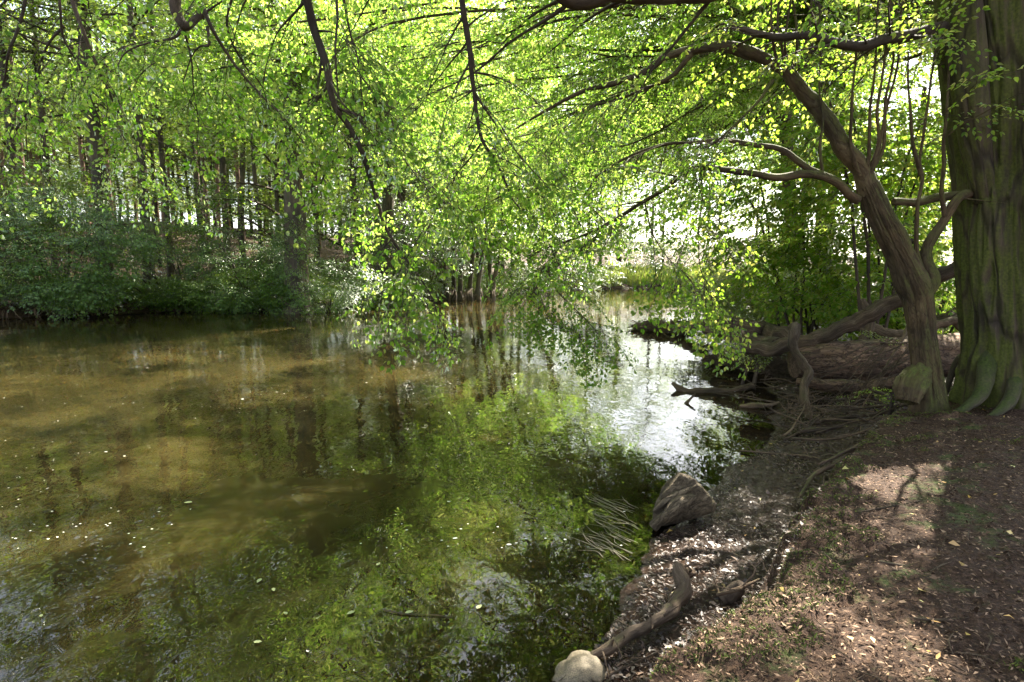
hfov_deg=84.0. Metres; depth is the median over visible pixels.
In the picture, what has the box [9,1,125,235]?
pine tree
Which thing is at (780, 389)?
stick
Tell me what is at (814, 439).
brushwood stick
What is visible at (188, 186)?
woodland tree
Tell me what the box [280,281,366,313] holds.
shrub
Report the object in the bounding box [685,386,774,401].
brushwood stick
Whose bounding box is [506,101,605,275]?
broadleaf tree
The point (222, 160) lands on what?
broadleaf tree
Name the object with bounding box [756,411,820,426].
brushwood stick
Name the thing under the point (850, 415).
brushwood stick
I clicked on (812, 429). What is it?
stick
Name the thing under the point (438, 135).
pine tree
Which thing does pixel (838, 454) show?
stick
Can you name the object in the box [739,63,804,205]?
bank tree
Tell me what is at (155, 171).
pine tree
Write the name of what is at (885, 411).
brushwood stick
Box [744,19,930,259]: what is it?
bank tree
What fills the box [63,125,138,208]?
woodland tree
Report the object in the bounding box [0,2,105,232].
pine tree
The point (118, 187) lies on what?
woodland tree
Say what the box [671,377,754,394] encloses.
floating branch
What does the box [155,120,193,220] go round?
woodland tree
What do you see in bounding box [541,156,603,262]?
woodland tree
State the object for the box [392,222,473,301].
shrub
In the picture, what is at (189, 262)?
undergrowth
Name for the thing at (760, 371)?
brushwood stick
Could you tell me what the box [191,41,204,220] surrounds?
pine tree
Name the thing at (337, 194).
woodland tree
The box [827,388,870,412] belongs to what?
brushwood stick
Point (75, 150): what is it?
woodland tree
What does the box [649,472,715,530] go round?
rock
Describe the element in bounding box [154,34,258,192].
woodland tree
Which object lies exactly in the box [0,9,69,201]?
pine tree
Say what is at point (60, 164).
woodland tree
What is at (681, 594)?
gnarled root
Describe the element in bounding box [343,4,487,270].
broadleaf tree
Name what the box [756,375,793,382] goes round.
brushwood stick
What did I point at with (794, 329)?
knobbly branch
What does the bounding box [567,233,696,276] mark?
shrub
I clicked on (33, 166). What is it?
woodland tree
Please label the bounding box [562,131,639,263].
woodland tree
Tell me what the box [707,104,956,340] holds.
shrub
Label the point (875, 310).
broken limb
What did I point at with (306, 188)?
woodland tree
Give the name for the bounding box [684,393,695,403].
floating branch
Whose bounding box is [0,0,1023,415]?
hornbeam tree
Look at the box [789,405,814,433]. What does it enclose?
brushwood stick
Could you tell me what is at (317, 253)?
broadleaf tree
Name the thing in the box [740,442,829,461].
stick
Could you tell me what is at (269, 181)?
woodland tree
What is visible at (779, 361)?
debris heap
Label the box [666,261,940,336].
bramble
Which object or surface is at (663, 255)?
woodland tree
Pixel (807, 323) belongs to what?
shrub
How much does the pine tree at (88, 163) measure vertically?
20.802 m
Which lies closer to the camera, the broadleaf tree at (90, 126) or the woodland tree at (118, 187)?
the broadleaf tree at (90, 126)
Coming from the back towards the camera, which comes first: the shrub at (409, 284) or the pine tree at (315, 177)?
the pine tree at (315, 177)
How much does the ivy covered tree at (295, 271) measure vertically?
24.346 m
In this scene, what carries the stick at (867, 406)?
on the ground at (548, 605)
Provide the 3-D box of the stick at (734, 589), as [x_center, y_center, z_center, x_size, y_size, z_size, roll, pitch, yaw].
[1.163,1.301,3.086,0.320,0.272,0.179,4,8,31]
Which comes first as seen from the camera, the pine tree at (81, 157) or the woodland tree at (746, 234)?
the pine tree at (81, 157)
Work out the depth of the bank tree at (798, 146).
24.69 m
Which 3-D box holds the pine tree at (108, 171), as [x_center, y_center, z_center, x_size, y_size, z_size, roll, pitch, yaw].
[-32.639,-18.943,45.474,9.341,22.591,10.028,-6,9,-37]
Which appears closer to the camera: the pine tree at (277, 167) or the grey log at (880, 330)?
the grey log at (880, 330)
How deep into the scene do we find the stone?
2.80 m
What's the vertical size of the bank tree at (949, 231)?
11.558 m
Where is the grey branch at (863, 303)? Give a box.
[858,298,886,339]
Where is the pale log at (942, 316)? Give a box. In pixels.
[936,307,956,327]
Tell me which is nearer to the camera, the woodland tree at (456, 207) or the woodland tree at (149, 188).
the woodland tree at (456, 207)
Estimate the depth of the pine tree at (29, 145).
43.52 m
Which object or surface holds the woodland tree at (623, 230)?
on the ground at (548, 605)
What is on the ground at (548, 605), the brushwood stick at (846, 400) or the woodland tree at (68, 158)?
the woodland tree at (68, 158)
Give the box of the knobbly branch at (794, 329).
[787,322,813,418]
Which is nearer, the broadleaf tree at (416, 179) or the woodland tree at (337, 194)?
the broadleaf tree at (416, 179)
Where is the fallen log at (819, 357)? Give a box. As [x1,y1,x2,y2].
[787,333,959,381]
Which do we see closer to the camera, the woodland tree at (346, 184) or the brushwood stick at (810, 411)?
the brushwood stick at (810, 411)
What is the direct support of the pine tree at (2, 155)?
on the ground at (548, 605)
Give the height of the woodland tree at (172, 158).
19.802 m
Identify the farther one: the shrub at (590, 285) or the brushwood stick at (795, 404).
the shrub at (590, 285)
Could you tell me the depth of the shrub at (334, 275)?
28.44 m
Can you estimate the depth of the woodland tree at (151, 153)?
59.05 m
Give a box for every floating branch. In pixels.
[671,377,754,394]
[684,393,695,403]
[740,401,779,408]
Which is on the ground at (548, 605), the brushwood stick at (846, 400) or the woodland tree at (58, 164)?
the woodland tree at (58, 164)
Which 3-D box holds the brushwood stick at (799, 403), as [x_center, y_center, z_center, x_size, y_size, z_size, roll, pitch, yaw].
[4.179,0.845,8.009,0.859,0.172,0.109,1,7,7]
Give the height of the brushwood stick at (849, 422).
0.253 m
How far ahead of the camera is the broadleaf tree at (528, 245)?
50.95 m
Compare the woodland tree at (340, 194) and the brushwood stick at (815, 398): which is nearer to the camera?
the brushwood stick at (815, 398)
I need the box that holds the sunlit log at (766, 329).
[717,318,801,337]
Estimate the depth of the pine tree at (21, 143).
46.34 m
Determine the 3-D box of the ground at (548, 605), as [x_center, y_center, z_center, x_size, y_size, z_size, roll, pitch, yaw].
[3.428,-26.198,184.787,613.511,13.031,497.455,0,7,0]
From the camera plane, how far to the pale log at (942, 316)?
10.96 m
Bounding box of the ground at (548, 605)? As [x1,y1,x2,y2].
[0,221,1023,681]
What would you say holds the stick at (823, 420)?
on the ground at (548, 605)
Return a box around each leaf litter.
[584,377,905,681]
[649,398,1023,681]
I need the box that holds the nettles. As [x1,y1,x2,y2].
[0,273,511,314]
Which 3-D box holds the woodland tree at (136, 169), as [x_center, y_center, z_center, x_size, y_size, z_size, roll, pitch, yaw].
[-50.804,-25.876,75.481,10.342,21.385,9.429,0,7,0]
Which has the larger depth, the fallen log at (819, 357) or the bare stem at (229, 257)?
the bare stem at (229, 257)
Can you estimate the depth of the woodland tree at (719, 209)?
82.44 m
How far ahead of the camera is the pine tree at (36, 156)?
57.28 m
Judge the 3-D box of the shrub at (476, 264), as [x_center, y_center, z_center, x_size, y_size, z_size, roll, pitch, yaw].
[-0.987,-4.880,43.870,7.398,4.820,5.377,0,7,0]
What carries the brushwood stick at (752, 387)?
on the ground at (548, 605)
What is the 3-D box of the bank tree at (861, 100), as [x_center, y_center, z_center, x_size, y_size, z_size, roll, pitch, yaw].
[13.693,-11.542,25.758,9.341,21.530,10.028,-5,9,-34]
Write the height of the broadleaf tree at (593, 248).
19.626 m
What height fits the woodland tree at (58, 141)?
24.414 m
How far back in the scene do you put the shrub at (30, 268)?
23.17 m
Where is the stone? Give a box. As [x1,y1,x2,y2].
[551,650,606,681]
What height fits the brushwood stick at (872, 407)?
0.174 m
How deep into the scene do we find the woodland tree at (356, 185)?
54.35 m
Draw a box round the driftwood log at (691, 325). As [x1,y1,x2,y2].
[670,316,720,331]
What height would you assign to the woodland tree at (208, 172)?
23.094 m
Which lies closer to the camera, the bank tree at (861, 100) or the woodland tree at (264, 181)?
the bank tree at (861, 100)
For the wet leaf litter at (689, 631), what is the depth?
3.90 m
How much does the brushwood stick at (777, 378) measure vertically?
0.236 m
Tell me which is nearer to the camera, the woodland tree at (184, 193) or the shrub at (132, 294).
the shrub at (132, 294)
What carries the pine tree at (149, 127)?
on the ground at (548, 605)
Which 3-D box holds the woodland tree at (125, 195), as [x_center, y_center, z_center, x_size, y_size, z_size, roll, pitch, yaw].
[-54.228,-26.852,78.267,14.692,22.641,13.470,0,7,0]
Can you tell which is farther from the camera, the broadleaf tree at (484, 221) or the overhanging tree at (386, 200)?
the broadleaf tree at (484, 221)
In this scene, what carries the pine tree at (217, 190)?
on the ground at (548, 605)
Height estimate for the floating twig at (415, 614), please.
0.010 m
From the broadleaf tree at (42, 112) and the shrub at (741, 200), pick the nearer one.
the shrub at (741, 200)
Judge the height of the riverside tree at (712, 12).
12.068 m
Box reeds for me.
[592,262,726,287]
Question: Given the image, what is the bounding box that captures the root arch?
[937,316,958,330]
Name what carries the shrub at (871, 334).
on the ground at (548, 605)
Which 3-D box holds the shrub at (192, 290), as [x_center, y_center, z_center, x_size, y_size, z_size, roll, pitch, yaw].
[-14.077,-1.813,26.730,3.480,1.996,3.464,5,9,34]
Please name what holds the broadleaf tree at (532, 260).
on the ground at (548, 605)
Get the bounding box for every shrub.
[0,151,122,285]
[0,186,181,317]
[1,279,132,320]
[65,281,146,312]
[104,281,182,312]
[122,217,240,279]
[128,278,221,313]
[167,281,249,313]
[175,238,283,295]
[188,273,276,313]
[200,263,320,312]
[242,280,312,314]
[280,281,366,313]
[308,258,391,309]
[318,197,453,284]
[344,273,428,308]
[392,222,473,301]
[463,256,544,295]
[506,258,625,290]
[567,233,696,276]
[636,225,768,278]
[654,111,952,334]
[701,219,951,334]
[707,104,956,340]
[718,350,771,392]
[833,329,902,344]
[837,392,902,415]
[854,387,907,416]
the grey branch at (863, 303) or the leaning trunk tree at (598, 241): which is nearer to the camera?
the grey branch at (863, 303)
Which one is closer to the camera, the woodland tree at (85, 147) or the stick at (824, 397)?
the stick at (824, 397)
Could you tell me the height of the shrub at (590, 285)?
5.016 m
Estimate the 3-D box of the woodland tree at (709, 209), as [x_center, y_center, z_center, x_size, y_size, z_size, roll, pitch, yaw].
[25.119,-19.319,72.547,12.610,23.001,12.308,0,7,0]
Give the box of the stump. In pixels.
[719,580,744,603]
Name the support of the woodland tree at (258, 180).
on the ground at (548, 605)
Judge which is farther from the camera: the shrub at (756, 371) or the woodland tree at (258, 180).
the woodland tree at (258, 180)
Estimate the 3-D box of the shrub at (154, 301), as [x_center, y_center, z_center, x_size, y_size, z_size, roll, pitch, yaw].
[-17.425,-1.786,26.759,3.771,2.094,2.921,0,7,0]
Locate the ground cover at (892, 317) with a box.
[701,287,957,339]
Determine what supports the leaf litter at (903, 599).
on the ground at (548, 605)
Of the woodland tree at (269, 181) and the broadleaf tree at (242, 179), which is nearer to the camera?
the broadleaf tree at (242, 179)
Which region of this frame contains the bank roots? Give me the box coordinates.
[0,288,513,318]
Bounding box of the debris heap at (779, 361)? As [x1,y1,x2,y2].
[703,348,796,382]
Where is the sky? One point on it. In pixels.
(914, 62)
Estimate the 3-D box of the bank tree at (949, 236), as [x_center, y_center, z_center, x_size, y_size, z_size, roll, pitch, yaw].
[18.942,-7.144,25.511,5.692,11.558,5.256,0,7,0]
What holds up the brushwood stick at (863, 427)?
on the brushwood stick at (814, 439)
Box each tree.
[0,0,156,272]
[0,0,171,277]
[0,0,189,277]
[0,0,229,288]
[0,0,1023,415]
[0,1,52,231]
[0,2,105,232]
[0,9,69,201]
[0,20,56,226]
[0,60,41,185]
[0,70,79,196]
[0,90,65,199]
[1,64,121,203]
[1,98,71,220]
[5,4,27,187]
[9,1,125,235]
[16,41,119,210]
[19,137,83,203]
[21,29,157,209]
[24,59,117,218]
[26,45,44,223]
[31,76,127,207]
[35,0,163,233]
[52,44,153,218]
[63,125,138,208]
[69,0,631,295]
[72,1,217,220]
[72,30,128,217]
[76,30,93,223]
[89,0,315,270]
[91,0,215,246]
[93,0,254,263]
[96,0,192,147]
[96,0,490,314]
[109,0,444,295]
[111,5,204,226]
[112,46,210,225]
[114,141,159,192]
[115,89,146,215]
[115,155,155,211]
[117,146,191,204]
[119,158,191,220]
[121,0,264,258]
[122,128,192,215]
[123,138,157,219]
[126,33,168,220]
[131,65,219,227]
[139,16,238,174]
[141,0,239,241]
[145,26,278,219]
[150,9,174,283]
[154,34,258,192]
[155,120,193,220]
[158,6,263,247]
[158,43,265,227]
[168,123,228,223]
[169,162,235,212]
[185,0,466,286]
[189,148,265,227]
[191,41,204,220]
[203,135,282,235]
[209,0,937,205]
[209,17,281,234]
[218,141,320,234]
[224,138,282,219]
[225,2,323,238]
[227,7,246,256]
[237,2,328,162]
[238,0,355,225]
[239,6,248,274]
[246,0,354,270]
[246,8,262,282]
[246,45,283,238]
[249,133,306,218]
[250,168,268,230]
[259,94,338,235]
[261,168,266,232]
[262,77,332,244]
[305,86,371,243]
[307,156,346,239]
[318,131,357,237]
[319,4,428,269]
[322,0,421,236]
[326,121,406,255]
[330,2,399,262]
[334,6,452,230]
[341,83,468,267]
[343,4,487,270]
[355,1,531,283]
[378,7,800,290]
[394,74,514,273]
[408,3,485,272]
[409,50,588,285]
[412,72,548,268]
[442,3,533,278]
[460,0,562,280]
[481,0,1023,413]
[483,110,556,277]
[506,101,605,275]
[510,14,590,280]
[524,178,649,293]
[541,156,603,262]
[558,176,632,275]
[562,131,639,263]
[591,173,657,265]
[594,178,664,265]
[617,153,691,268]
[636,163,688,263]
[661,137,755,265]
[690,152,744,254]
[707,141,799,257]
[712,9,943,260]
[717,1,950,338]
[722,0,939,285]
[729,181,783,254]
[737,85,912,256]
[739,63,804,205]
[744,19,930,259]
[762,55,934,249]
[844,87,953,289]
[871,95,951,261]
[888,66,952,265]
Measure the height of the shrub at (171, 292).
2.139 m
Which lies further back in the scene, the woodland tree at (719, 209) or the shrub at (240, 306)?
the woodland tree at (719, 209)
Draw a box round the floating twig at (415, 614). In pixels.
[383,609,451,616]
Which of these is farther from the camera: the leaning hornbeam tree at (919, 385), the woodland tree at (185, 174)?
the woodland tree at (185, 174)
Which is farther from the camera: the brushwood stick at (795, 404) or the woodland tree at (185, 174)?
the woodland tree at (185, 174)
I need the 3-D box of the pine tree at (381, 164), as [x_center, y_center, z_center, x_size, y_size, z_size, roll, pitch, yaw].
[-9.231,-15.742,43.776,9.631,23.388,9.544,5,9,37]
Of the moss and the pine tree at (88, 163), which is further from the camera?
the pine tree at (88, 163)
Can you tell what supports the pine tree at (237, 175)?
on the ground at (548, 605)
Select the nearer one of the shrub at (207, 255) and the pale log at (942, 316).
the pale log at (942, 316)
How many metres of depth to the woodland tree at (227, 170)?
62.87 m
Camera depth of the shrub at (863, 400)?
7.68 m
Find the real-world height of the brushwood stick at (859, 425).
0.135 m
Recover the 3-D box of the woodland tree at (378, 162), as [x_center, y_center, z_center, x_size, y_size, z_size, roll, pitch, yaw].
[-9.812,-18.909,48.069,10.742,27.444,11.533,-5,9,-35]
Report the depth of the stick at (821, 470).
5.09 m
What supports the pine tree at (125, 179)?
on the ground at (548, 605)
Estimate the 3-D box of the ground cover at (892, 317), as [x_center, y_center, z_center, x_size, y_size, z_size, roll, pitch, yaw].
[15.006,-1.527,22.068,19.180,1.759,24.434,0,7,0]
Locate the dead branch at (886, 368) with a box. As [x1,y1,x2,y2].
[807,327,909,418]
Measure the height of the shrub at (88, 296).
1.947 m
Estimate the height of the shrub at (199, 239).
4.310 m
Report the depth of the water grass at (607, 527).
4.40 m
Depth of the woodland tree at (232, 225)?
70.84 m
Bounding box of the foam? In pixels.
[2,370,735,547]
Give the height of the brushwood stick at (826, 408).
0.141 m
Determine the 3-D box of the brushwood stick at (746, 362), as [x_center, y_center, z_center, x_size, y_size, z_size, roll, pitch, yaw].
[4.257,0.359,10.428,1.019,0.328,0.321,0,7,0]
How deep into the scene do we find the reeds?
62.91 m
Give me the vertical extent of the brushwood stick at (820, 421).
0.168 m
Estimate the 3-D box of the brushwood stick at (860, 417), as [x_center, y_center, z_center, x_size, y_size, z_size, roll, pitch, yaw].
[4.345,0.809,6.739,1.078,0.421,0.193,5,9,36]
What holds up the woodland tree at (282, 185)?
on the ground at (548, 605)
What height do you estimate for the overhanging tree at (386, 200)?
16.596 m
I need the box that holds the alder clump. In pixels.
[403,22,542,299]
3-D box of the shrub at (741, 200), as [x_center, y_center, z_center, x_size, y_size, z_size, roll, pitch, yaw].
[6.561,-2.188,12.792,7.049,5.383,4.176,0,7,0]
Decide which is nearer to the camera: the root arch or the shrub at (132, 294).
the root arch
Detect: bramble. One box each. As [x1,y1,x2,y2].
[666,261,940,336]
[693,278,811,332]
[809,256,957,339]
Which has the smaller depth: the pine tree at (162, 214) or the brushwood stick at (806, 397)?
the brushwood stick at (806, 397)
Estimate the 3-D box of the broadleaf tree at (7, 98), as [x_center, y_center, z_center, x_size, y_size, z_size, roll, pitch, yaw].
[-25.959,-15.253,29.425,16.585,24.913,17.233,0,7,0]
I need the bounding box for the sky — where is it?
[0,0,952,265]
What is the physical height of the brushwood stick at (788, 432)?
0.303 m
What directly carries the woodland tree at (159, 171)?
on the ground at (548, 605)
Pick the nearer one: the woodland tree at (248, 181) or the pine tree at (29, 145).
the pine tree at (29, 145)
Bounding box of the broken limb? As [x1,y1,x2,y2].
[743,262,954,356]
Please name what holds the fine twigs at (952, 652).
on the ground at (548, 605)
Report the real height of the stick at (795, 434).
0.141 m
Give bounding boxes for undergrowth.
[0,225,481,303]
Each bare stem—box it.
[120,213,160,284]
[136,246,150,284]
[152,187,161,266]
[218,243,235,272]
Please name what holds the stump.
on the ground at (548, 605)
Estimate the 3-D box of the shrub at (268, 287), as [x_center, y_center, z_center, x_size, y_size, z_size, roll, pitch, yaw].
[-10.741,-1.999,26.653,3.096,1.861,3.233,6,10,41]
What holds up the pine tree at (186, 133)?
on the ground at (548, 605)
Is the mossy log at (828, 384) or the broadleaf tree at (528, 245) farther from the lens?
the broadleaf tree at (528, 245)
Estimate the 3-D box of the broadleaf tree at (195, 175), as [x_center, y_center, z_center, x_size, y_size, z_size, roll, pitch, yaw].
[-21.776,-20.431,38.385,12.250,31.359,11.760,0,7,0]
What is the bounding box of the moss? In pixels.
[649,400,1023,680]
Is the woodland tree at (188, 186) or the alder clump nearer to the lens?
the alder clump
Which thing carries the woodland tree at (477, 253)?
on the ground at (548, 605)
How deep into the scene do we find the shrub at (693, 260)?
66.10 m
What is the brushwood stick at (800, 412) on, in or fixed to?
on the ground at (548, 605)
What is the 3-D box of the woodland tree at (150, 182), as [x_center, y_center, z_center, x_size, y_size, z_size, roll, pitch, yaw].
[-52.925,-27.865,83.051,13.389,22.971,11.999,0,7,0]
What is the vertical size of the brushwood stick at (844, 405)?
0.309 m
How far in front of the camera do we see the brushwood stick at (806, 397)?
7.37 m
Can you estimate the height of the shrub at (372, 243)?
6.062 m
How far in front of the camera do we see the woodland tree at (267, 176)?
70.07 m
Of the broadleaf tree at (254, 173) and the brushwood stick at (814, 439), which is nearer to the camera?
the brushwood stick at (814, 439)
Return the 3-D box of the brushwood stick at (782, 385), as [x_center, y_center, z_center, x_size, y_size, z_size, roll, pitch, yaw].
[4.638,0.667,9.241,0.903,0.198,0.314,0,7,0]
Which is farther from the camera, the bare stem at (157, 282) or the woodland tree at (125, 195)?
the woodland tree at (125, 195)
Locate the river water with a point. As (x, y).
(318, 471)
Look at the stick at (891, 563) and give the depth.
2.92 m
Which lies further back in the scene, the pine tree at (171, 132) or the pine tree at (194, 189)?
the pine tree at (194, 189)
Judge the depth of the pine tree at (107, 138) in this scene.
67.09 m
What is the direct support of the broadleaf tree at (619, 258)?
on the ground at (548, 605)
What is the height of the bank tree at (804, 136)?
21.930 m
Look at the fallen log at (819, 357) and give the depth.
8.91 m
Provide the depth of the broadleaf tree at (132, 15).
29.53 m
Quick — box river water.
[0,285,952,681]
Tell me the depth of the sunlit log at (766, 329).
11.99 m
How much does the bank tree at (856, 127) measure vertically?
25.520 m
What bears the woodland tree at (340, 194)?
on the ground at (548, 605)
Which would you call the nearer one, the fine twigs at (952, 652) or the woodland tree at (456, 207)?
the fine twigs at (952, 652)
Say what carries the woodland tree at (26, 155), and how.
on the ground at (548, 605)
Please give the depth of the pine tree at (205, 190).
41.16 m
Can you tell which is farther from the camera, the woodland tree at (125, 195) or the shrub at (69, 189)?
the woodland tree at (125, 195)
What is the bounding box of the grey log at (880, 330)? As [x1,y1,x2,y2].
[856,323,907,337]
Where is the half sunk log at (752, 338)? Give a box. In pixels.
[702,324,779,342]
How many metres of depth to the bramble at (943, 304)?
11.86 m
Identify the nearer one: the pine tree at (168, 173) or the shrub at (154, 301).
the shrub at (154, 301)
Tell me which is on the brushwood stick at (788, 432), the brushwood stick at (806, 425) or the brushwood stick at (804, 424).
the brushwood stick at (804, 424)
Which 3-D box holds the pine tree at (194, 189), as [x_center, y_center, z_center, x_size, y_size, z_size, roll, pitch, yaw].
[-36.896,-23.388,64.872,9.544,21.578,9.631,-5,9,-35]
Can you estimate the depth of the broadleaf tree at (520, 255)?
60.77 m
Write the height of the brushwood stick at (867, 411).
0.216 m
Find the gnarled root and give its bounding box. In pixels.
[591,561,708,678]
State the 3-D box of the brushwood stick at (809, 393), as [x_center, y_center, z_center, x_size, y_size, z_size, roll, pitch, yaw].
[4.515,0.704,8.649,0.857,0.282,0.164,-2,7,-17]
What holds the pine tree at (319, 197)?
on the ground at (548, 605)
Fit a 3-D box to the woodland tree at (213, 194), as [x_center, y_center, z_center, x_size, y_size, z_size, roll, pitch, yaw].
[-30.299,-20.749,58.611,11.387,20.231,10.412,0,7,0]
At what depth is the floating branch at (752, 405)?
8.27 m
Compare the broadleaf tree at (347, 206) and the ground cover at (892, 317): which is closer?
the ground cover at (892, 317)
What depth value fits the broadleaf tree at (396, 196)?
54.43 m
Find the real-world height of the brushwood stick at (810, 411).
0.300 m
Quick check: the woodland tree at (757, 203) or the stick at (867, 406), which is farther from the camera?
the woodland tree at (757, 203)
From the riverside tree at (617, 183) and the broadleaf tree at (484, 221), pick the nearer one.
the riverside tree at (617, 183)
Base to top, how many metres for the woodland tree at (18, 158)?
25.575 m
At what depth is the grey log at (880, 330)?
10.13 m
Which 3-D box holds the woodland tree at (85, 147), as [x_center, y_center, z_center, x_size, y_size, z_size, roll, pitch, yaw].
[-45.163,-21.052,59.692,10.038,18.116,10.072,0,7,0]
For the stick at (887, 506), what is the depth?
3.66 m
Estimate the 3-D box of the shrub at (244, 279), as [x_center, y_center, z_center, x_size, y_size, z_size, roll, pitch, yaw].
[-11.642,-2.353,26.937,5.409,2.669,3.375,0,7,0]
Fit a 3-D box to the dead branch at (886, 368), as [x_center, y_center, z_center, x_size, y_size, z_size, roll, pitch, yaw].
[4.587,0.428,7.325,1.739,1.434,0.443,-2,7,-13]
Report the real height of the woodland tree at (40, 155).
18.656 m
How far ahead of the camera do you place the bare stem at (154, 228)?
28.16 m
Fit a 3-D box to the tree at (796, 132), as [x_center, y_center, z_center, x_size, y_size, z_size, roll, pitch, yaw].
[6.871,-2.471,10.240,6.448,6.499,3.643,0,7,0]
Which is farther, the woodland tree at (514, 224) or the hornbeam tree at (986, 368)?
the woodland tree at (514, 224)
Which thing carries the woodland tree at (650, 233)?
on the ground at (548, 605)
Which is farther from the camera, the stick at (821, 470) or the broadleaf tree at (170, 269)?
the broadleaf tree at (170, 269)
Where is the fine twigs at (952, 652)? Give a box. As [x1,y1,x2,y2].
[558,385,1023,681]
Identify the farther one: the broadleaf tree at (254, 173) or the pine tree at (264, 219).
the pine tree at (264, 219)
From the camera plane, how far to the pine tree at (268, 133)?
49.32 m
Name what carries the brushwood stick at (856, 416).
on the ground at (548, 605)
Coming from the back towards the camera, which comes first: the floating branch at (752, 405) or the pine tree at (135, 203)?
the pine tree at (135, 203)
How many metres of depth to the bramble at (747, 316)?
15.83 m
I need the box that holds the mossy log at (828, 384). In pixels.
[796,375,897,394]
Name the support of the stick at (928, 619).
on the ground at (548, 605)
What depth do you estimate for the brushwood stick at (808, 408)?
7.02 m
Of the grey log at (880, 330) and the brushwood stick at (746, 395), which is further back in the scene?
the grey log at (880, 330)
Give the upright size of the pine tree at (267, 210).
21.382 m
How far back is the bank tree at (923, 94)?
18.69 m
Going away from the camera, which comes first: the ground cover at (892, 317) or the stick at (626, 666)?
the stick at (626, 666)
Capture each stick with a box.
[605,652,656,677]
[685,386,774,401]
[695,552,760,595]
[716,356,768,367]
[716,387,772,402]
[721,380,783,387]
[723,364,785,371]
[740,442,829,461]
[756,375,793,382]
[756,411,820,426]
[760,370,795,382]
[760,396,841,413]
[763,387,813,415]
[763,403,806,425]
[764,383,795,396]
[771,381,795,388]
[776,405,866,414]
[777,391,888,406]
[777,394,838,407]
[780,401,804,436]
[781,387,853,420]
[783,417,818,440]
[784,390,830,396]
[788,394,833,400]
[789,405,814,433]
[790,389,832,411]
[792,416,888,440]
[798,418,843,432]
[798,449,854,497]
[799,392,873,412]
[805,393,818,417]
[808,415,836,426]
[813,408,905,424]
[815,407,879,423]
[816,416,888,432]
[816,439,861,464]
[826,394,904,421]
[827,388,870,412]
[827,408,867,421]
[834,401,884,412]
[835,424,868,437]
[839,402,907,409]
[851,407,886,418]
[854,422,873,431]
[860,500,921,511]
[861,403,906,423]
[879,560,908,565]
[913,617,968,621]
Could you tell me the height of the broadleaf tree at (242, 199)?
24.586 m
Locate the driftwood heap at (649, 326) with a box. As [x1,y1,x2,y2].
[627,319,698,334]
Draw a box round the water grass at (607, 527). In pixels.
[569,492,637,560]
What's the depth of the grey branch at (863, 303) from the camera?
9.85 m
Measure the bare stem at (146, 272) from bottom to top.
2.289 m
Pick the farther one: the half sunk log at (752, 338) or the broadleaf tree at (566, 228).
the broadleaf tree at (566, 228)
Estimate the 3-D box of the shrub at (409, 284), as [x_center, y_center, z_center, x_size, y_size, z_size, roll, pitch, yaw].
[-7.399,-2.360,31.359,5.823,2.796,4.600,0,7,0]

